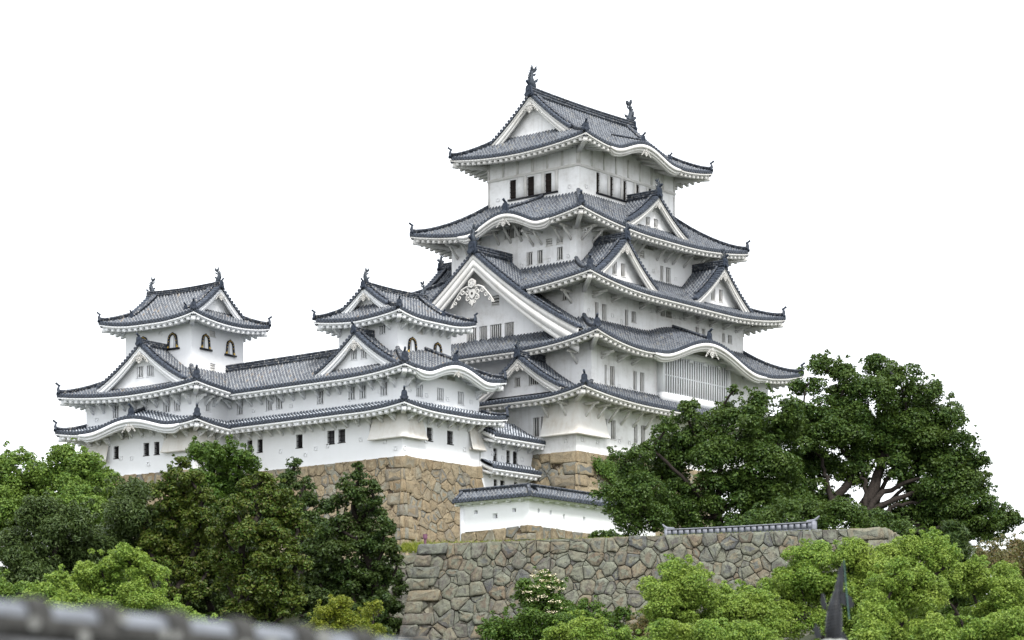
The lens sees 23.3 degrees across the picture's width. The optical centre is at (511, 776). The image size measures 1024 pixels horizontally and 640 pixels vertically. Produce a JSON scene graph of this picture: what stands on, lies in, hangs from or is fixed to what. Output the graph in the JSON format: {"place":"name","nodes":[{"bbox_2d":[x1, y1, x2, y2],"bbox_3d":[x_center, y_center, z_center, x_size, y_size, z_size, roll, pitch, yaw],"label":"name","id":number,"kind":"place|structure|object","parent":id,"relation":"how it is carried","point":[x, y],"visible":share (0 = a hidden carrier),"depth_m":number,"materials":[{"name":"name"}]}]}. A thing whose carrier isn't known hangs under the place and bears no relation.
{"place":"outdoors","nodes":[
{"label":"outdoors","id":0,"kind":"place"},
{"bbox_2d":[75,581,824,639],"bbox_3d":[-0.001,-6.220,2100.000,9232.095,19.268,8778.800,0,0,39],"label":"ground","id":1,"kind":"structure","parent":0,"point":[806,637],"depth_m":169.73,"materials":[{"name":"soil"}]},
{"bbox_2d":[0,568,46,601],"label":"oak tree","id":2,"kind":"object","parent":1,"relation":"on","point":[9,591],"visible":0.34,"depth_m":127.60,"materials":[{"name":"plant"}]},
{"bbox_2d":[0,440,55,566],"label":"broadleaf tree","id":3,"kind":"object","parent":1,"relation":"on","point":[16,487],"visible":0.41,"depth_m":167.74,"materials":[{"name":"green plant"}]},
{"bbox_2d":[0,491,112,592],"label":"oak tree","id":4,"kind":"object","parent":1,"relation":"on","point":[55,543],"visible":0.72,"depth_m":145.43,"materials":[{"name":"green plant"}]},
{"bbox_2d":[28,437,122,586],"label":"broadleaf tree","id":5,"kind":"object","parent":1,"relation":"on","point":[78,477],"visible":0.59,"depth_m":164.87,"materials":[{"name":"green plant"}]},
{"bbox_2d":[11,542,217,620],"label":"camphor tree","id":6,"kind":"object","parent":1,"relation":"on","point":[127,594],"visible":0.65,"depth_m":95.76,"materials":[{"name":"green plant"}]},
{"bbox_2d":[81,475,180,582],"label":"oak tree","id":7,"kind":"object","parent":1,"relation":"on","point":[128,508],"visible":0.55,"depth_m":147.78,"materials":[{"name":"green plant"}]},
{"bbox_2d":[112,469,217,544],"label":"stone wall","id":8,"kind":"structure","parent":1,"relation":"on","point":[148,477],"depth_m":205.04,"materials":[{"name":"beige stone"}]},
{"bbox_2d":[53,267,271,475],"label":"tower","id":9,"kind":"structure","parent":8,"relation":"on","point":[152,402],"depth_m":206.16,"materials":[{"name":"white paint"}]},
{"bbox_2d":[134,453,223,612],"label":"cedar tree","id":10,"kind":"object","parent":1,"relation":"on","point":[190,571],"visible":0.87,"depth_m":147.64,"materials":[{"name":"green plant"}]},
{"bbox_2d":[185,523,236,621],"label":"cedar tree","id":11,"kind":"object","parent":1,"relation":"on","point":[210,602],"visible":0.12,"depth_m":149.99,"materials":[{"name":"green plant"}]},
{"bbox_2d":[0,596,428,639],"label":"foreground roof","id":12,"kind":"structure","parent":1,"relation":"on","point":[28,618],"depth_m":9.55,"materials":[{"name":"tile"}]},
{"bbox_2d":[180,434,262,518],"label":"broadleaf tree","id":13,"kind":"object","parent":1,"relation":"on","point":[222,463],"visible":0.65,"depth_m":171.18,"materials":[{"name":"green plant"}]},
{"bbox_2d":[202,468,314,627],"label":"cedar tree","id":14,"kind":"object","parent":1,"relation":"on","point":[275,511],"visible":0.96,"depth_m":142.36,"materials":[{"name":"green plant"}]},
{"bbox_2d":[153,495,363,617],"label":"broadleaf tree","id":15,"kind":"object","parent":1,"relation":"on","point":[198,605],"visible":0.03,"depth_m":168.83,"materials":[{"name":"green plant"}]},
{"bbox_2d":[276,456,338,617],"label":"cypress tree","id":16,"kind":"object","parent":1,"relation":"on","point":[307,498],"visible":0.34,"depth_m":159.36,"materials":[{"name":"green plant"}]},
{"bbox_2d":[289,524,340,623],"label":"cypress tree","id":17,"kind":"object","parent":1,"relation":"on","point":[306,607],"visible":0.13,"depth_m":151.26,"materials":[{"name":"green plant"}]},
{"bbox_2d":[306,594,380,637],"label":"shrub","id":18,"kind":"object","parent":1,"relation":"on","point":[343,618],"visible":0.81,"depth_m":131.99,"materials":[{"name":"green plant"}]},
{"bbox_2d":[294,461,405,631],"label":"cypress tree","id":19,"kind":"object","parent":1,"relation":"on","point":[360,522],"visible":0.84,"depth_m":149.58,"materials":[{"name":"green plant"}]},
{"bbox_2d":[351,599,395,638],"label":"shrub","id":20,"kind":"object","parent":1,"relation":"on","point":[369,613],"visible":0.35,"depth_m":139.86,"materials":[{"name":"green plant"}]},
{"bbox_2d":[353,527,397,638],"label":"cypress tree","id":21,"kind":"object","parent":1,"relation":"on","point":[388,628],"visible":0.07,"depth_m":151.59,"materials":[{"name":"green plant"}]},
{"bbox_2d":[354,555,415,637],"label":"stone wall","id":22,"kind":"structure","parent":1,"relation":"on","point":[408,561],"depth_m":173.50,"materials":[{"name":"grey stone"}]},
{"bbox_2d":[381,564,408,637],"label":"evergreen shrub","id":23,"kind":"object","parent":1,"relation":"on","point":[396,606],"visible":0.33,"depth_m":168.05,"materials":[{"name":"green plant"}]},
{"bbox_2d":[475,603,585,639],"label":"bush","id":24,"kind":"object","parent":1,"relation":"on","point":[521,626],"visible":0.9,"depth_m":137.50,"materials":[{"name":"green plant"}]},
{"bbox_2d":[509,566,576,636],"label":"flowering bush","id":25,"kind":"object","parent":1,"relation":"on","point":[531,594],"visible":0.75,"depth_m":141.66,"materials":[{"name":"green plant"}]},
{"bbox_2d":[540,609,649,639],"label":"bush","id":26,"kind":"object","parent":1,"relation":"on","point":[580,627],"visible":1,"depth_m":103.58,"materials":[{"name":"green plant"}]},
{"bbox_2d":[573,595,635,632],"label":"bush","id":27,"kind":"object","parent":1,"relation":"on","point":[613,618],"visible":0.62,"depth_m":140.82,"materials":[{"name":"green plant"}]},
{"bbox_2d":[625,608,649,639],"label":"bush","id":28,"kind":"object","parent":1,"relation":"on","point":[643,624],"visible":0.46,"depth_m":111.82,"materials":[{"name":"green plant"}]},
{"bbox_2d":[398,527,920,639],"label":"terrace wall","id":29,"kind":"structure","parent":1,"relation":"on","point":[458,591],"depth_m":161.48,"materials":[{"name":"stone"}]},
{"bbox_2d":[636,553,719,639],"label":"camphor tree","id":30,"kind":"object","parent":1,"relation":"on","point":[681,596],"visible":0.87,"depth_m":93.47,"materials":[{"name":"green plant"}]},
{"bbox_2d":[636,607,783,639],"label":"camphor tree","id":31,"kind":"object","parent":1,"relation":"on","point":[707,629],"visible":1,"depth_m":87.54,"materials":[{"name":"green plant"}]},
{"bbox_2d":[697,579,795,639],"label":"camphor tree","id":32,"kind":"object","parent":1,"relation":"on","point":[751,603],"visible":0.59,"depth_m":95.08,"materials":[{"name":"green plant"}]},
{"bbox_2d":[756,536,898,639],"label":"camphor tree","id":33,"kind":"object","parent":1,"relation":"on","point":[800,581],"visible":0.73,"depth_m":97.30,"materials":[{"name":"green plant"}]},
{"bbox_2d":[823,638,844,639],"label":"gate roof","id":34,"kind":"structure","parent":1,"relation":"on","point":[834,639],"depth_m":41.89,"materials":[{"name":"grey tile"}]},
{"bbox_2d":[813,560,853,639],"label":"fish ornament","id":35,"kind":"object","parent":34,"relation":"on","point":[834,622],"visible":1,"depth_m":41.96,"materials":[{"name":"grey metal"}]},
{"bbox_2d":[768,349,1023,548],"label":"tree","id":36,"kind":"object","parent":1,"relation":"on","point":[909,431],"visible":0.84,"depth_m":174.63,"materials":[{"name":"green plant"}]},
{"bbox_2d":[856,555,950,632],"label":"camphor tree","id":37,"kind":"object","parent":1,"relation":"on","point":[908,590],"visible":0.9,"depth_m":91.40,"materials":[{"name":"green plant"}]},
{"bbox_2d":[874,526,963,635],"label":"camphor tree","id":38,"kind":"object","parent":1,"relation":"on","point":[929,551],"visible":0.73,"depth_m":99.59,"materials":[{"name":"green plant"}]},
{"bbox_2d":[842,600,1023,639],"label":"camphor tree","id":39,"kind":"object","parent":1,"relation":"on","point":[877,622],"visible":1,"depth_m":89.70,"materials":[{"name":"green plant"}]},
{"bbox_2d":[893,600,979,639],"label":"camphor tree","id":40,"kind":"object","parent":1,"relation":"on","point":[965,609],"visible":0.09,"depth_m":103.28,"materials":[{"name":"green plant"}]},
{"bbox_2d":[935,519,980,617],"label":"juniper","id":41,"kind":"object","parent":1,"relation":"on","point":[957,531],"visible":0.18,"depth_m":107.61,"materials":[{"name":"green plant"}]},
{"bbox_2d":[931,553,1023,635],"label":"camphor tree","id":42,"kind":"object","parent":1,"relation":"on","point":[1005,583],"visible":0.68,"depth_m":101.58,"materials":[{"name":"green plant"}]},
{"bbox_2d":[939,577,1023,634],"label":"broadleaf tree","id":43,"kind":"object","parent":1,"relation":"on","point":[947,609],"visible":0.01,"depth_m":121.60,"materials":[{"name":"green plant"}]},
{"bbox_2d":[970,530,1023,578],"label":"broadleaf tree","id":44,"kind":"object","parent":1,"relation":"on","point":[1012,551],"visible":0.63,"depth_m":111.78,"materials":[{"name":"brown plant"}]},
{"bbox_2d":[0,0,1023,606],"label":"sky","id":45,"kind":"structure","parent":0,"point":[868,155],"materials":[{"name":"white"}]},
{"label":"terrace ground","id":46,"kind":"structure","parent":0,"visible":0},
{"bbox_2d":[244,455,483,558],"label":"stone wall","id":47,"kind":"structure","parent":46,"relation":"on","point":[420,494],"depth_m":195.40,"materials":[{"name":"beige stone"}]},
{"bbox_2d":[222,349,336,470],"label":"corridor building","id":48,"kind":"structure","parent":47,"relation":"on","point":[274,402],"depth_m":202.55,"materials":[{"name":"paint"}]},
{"bbox_2d":[295,268,509,465],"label":"tower","id":49,"kind":"structure","parent":47,"relation":"on","point":[403,376],"depth_m":196.95,"materials":[{"name":"white paint"}]},
{"bbox_2d":[423,534,426,543],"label":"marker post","id":50,"kind":"object","parent":46,"relation":"on","point":[425,537],"visible":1,"depth_m":166.40,"materials":[{"name":"pink paint"}]},
{"bbox_2d":[461,525,589,542],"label":"stone wall","id":51,"kind":"structure","parent":46,"relation":"on","point":[523,532],"depth_m":186.73,"materials":[{"name":"beige stone"}]},
{"bbox_2d":[452,483,654,539],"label":"boundary wall","id":52,"kind":"structure","parent":46,"relation":"on","point":[500,507],"depth_m":187.62,"materials":[{"name":"white paint"}]},
{"bbox_2d":[587,529,622,537],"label":"evergreen shrub","id":53,"kind":"object","parent":46,"relation":"on","point":[606,533],"visible":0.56,"depth_m":163.41,"materials":[{"name":"green plant"}]},
{"bbox_2d":[530,451,711,535],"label":"stone wall","id":54,"kind":"structure","parent":46,"relation":"on","point":[574,470],"depth_m":203.89,"materials":[{"name":"beige stone"}]},
{"bbox_2d":[479,423,545,486],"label":"link building","id":55,"kind":"structure","parent":54,"relation":"on","point":[506,458],"depth_m":202.78,"materials":[{"name":"paint"}]},
{"bbox_2d":[368,65,804,471],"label":"castle keep","id":56,"kind":"structure","parent":54,"relation":"on","point":[585,275],"depth_m":212.73,"materials":[{"name":"paint"}]},
{"bbox_2d":[591,452,619,484],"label":"ivy","id":57,"kind":"object","parent":54,"relation":"attached to","point":[609,468],"visible":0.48,"depth_m":205.11,"materials":[{"name":"green plant"}]},
{"bbox_2d":[587,441,677,536],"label":"tree","id":58,"kind":"object","parent":46,"relation":"on","point":[630,492],"visible":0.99,"depth_m":167.27,"materials":[{"name":"green plant"}]},
{"bbox_2d":[385,526,886,553],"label":"grass","id":59,"kind":"structure","parent":46,"relation":"on","point":[407,547],"depth_m":168.59,"materials":[{"name":"green plant"}]},
{"bbox_2d":[608,382,816,531],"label":"tree","id":60,"kind":"object","parent":46,"relation":"on","point":[756,446],"visible":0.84,"depth_m":170.70,"materials":[{"name":"green plant"}]},
{"bbox_2d":[662,516,820,535],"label":"tiled wall cap","id":61,"kind":"object","parent":46,"relation":"on","point":[808,525],"visible":0.48,"depth_m":159.95,"materials":[{"name":"grey tile"}]},
{"bbox_2d":[723,493,807,525],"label":"evergreen shrub","id":62,"kind":"object","parent":46,"relation":"on","point":[776,514],"visible":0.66,"depth_m":162.67,"materials":[{"name":"green plant"}]},
{"bbox_2d":[793,493,880,529],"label":"evergreen shrub","id":63,"kind":"object","parent":46,"relation":"on","point":[838,513],"visible":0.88,"depth_m":162.57,"materials":[{"name":"green plant"}]},
{"bbox_2d":[841,506,916,536],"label":"evergreen shrub","id":64,"kind":"object","parent":46,"relation":"on","point":[903,527],"visible":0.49,"depth_m":164.00,"materials":[{"name":"green plant"}]}
]}

